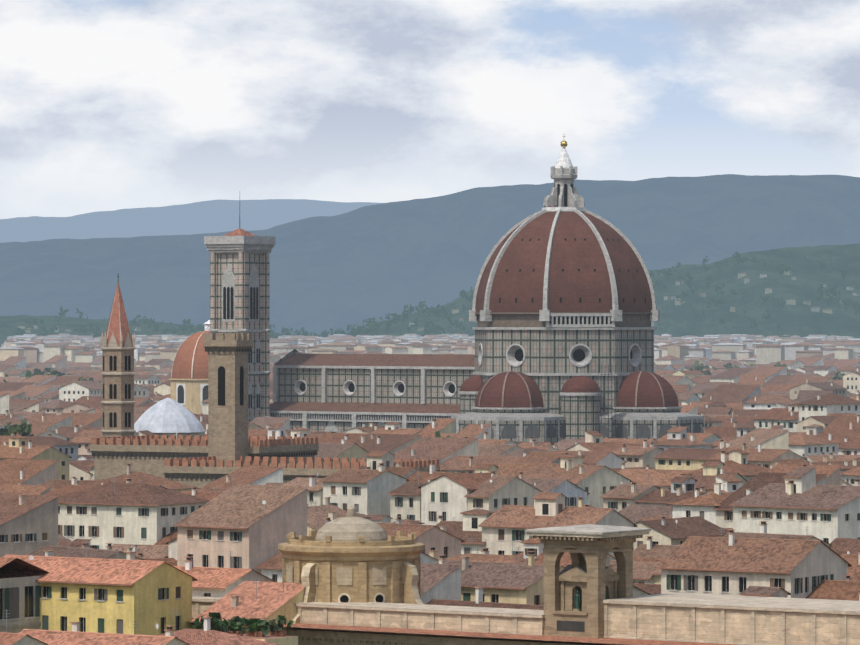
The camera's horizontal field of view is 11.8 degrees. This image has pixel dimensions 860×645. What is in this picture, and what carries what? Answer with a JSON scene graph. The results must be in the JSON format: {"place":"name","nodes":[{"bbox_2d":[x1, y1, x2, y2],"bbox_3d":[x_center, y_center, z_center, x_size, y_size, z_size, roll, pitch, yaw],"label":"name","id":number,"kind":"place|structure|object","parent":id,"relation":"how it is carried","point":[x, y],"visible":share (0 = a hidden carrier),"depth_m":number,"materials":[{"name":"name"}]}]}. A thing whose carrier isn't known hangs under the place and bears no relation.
{"place":"outdoors","nodes":[
{"label":"outdoors","id":0,"kind":"place"},
{"bbox_2d":[0,315,283,346],"bbox_3d":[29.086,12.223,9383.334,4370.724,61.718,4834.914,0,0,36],"label":"hills","id":1,"kind":"structure","parent":0,"point":[9,325],"depth_m":8250.40,"materials":[{"name":"green plant"}]},
{"bbox_2d":[0,538,305,644],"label":"riverside houses","id":2,"kind":"structure","parent":0,"point":[54,600],"depth_m":467.95,"materials":[{"name":"paint"}]},
{"bbox_2d":[190,612,293,636],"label":"terrace plants","id":3,"kind":"object","parent":2,"relation":"on","point":[258,627],"visible":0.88,"depth_m":451.29,"materials":[{"name":"green plant"}]},
{"bbox_2d":[134,398,204,438],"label":"dome","id":4,"kind":"structure","parent":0,"point":[167,416],"depth_m":1154.36,"materials":[{"name":"marble"}]},
{"bbox_2d":[169,320,209,413],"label":"domed chapel","id":5,"kind":"structure","parent":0,"point":[189,381],"depth_m":1688.32,"materials":[{"name":"tile"}]},
{"bbox_2d":[0,199,382,242],"bbox_3d":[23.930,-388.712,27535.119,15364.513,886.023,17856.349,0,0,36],"label":"hills","id":6,"kind":"structure","parent":0,"point":[211,216],"depth_m":25460.85,"materials":[{"name":"blue"}]},
{"bbox_2d":[90,333,439,487],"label":"bargello palace","id":7,"kind":"structure","parent":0,"point":[225,446],"depth_m":1007.85,"materials":[{"name":"stone"}]},
{"bbox_2d":[278,505,424,628],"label":"domed rotunda","id":8,"kind":"structure","parent":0,"point":[351,557],"depth_m":471.10,"materials":[{"name":"beige stone"}]},
{"bbox_2d":[0,360,859,504],"bbox_3d":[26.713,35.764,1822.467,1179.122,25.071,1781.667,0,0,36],"label":"town trees","id":9,"kind":"object","parent":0,"point":[8,429],"visible":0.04,"depth_m":2188.13,"materials":[{"name":"green plant"}]},
{"bbox_2d":[0,0,859,218],"bbox_3d":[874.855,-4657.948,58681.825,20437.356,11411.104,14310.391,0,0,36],"label":"sky","id":10,"kind":"structure","parent":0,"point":[109,105],"depth_m":59917.71,"materials":[{"name":"white"}]},
{"bbox_2d":[270,136,704,442],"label":"cathedral","id":11,"kind":"structure","parent":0,"point":[564,312],"depth_m":1324.31,"materials":[{"name":"stone"}]},
{"bbox_2d":[525,524,650,637],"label":"stone belvedere","id":12,"kind":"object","parent":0,"point":[582,586],"depth_m":449.22,"materials":[{"name":"beige stone"}]},
{"bbox_2d":[350,244,859,338],"bbox_3d":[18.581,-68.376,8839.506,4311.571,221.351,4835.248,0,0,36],"label":"hills","id":13,"kind":"structure","parent":0,"point":[800,318],"depth_m":7202.18,"materials":[{"name":"green plant"}]},
{"bbox_2d":[16,251,859,338],"bbox_3d":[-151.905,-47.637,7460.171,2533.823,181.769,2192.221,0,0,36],"label":"hill trees","id":14,"kind":"object","parent":13,"relation":"on","point":[829,299],"visible":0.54,"depth_m":7473.04,"materials":[{"name":"plant"}]},
{"bbox_2d":[18,270,859,339],"bbox_3d":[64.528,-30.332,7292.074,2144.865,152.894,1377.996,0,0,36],"label":"hillside houses","id":15,"kind":"structure","parent":13,"relation":"on","point":[678,301],"depth_m":7205.72,"materials":[{"name":"paint"}]},
{"label":"ground","id":16,"kind":"structure","parent":0,"visible":0},
{"bbox_2d":[101,273,135,436],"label":"church spire tower","id":17,"kind":"structure","parent":16,"relation":"on","point":[118,348],"depth_m":1057.73,"materials":[{"name":"stone"}]},
{"bbox_2d":[204,213,275,422],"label":"bell tower","id":18,"kind":"structure","parent":16,"relation":"on","point":[239,280],"depth_m":1376.94,"materials":[{"name":"stone"}]},
{"bbox_2d":[0,449,859,609],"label":"town","id":19,"kind":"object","parent":16,"relation":"on","point":[737,523],"visible":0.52,"depth_m":646.70,"materials":[{"name":"paint"}]},
{"bbox_2d":[0,174,859,336],"bbox_3d":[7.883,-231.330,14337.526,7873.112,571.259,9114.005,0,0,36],"label":"morello hills","id":20,"kind":"structure","parent":16,"relation":"on","point":[356,267],"depth_m":12038.35,"materials":[{"name":"blue"}]},
{"bbox_2d":[0,353,859,420],"bbox_3d":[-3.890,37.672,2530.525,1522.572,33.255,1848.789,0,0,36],"label":"town","id":21,"kind":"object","parent":16,"relation":"on","point":[744,389],"visible":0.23,"depth_m":2038.09,"materials":[{"name":"paint"}]},
{"bbox_2d":[0,333,859,364],"bbox_3d":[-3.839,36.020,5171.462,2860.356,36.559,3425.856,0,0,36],"label":"distant town","id":22,"kind":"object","parent":16,"relation":"on","point":[34,348],"visible":0.25,"depth_m":3499.28,"materials":[{"name":"paint"}]},
{"bbox_2d":[0,393,859,491],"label":"town","id":23,"kind":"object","parent":16,"relation":"on","point":[817,430],"visible":0.33,"depth_m":1105.16,"materials":[{"name":"tile"}]},
{"bbox_2d":[188,593,859,644],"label":"stone parapet wall","id":24,"kind":"structure","parent":16,"relation":"on","point":[681,619],"depth_m":446.90,"materials":[{"name":"beige stone"}]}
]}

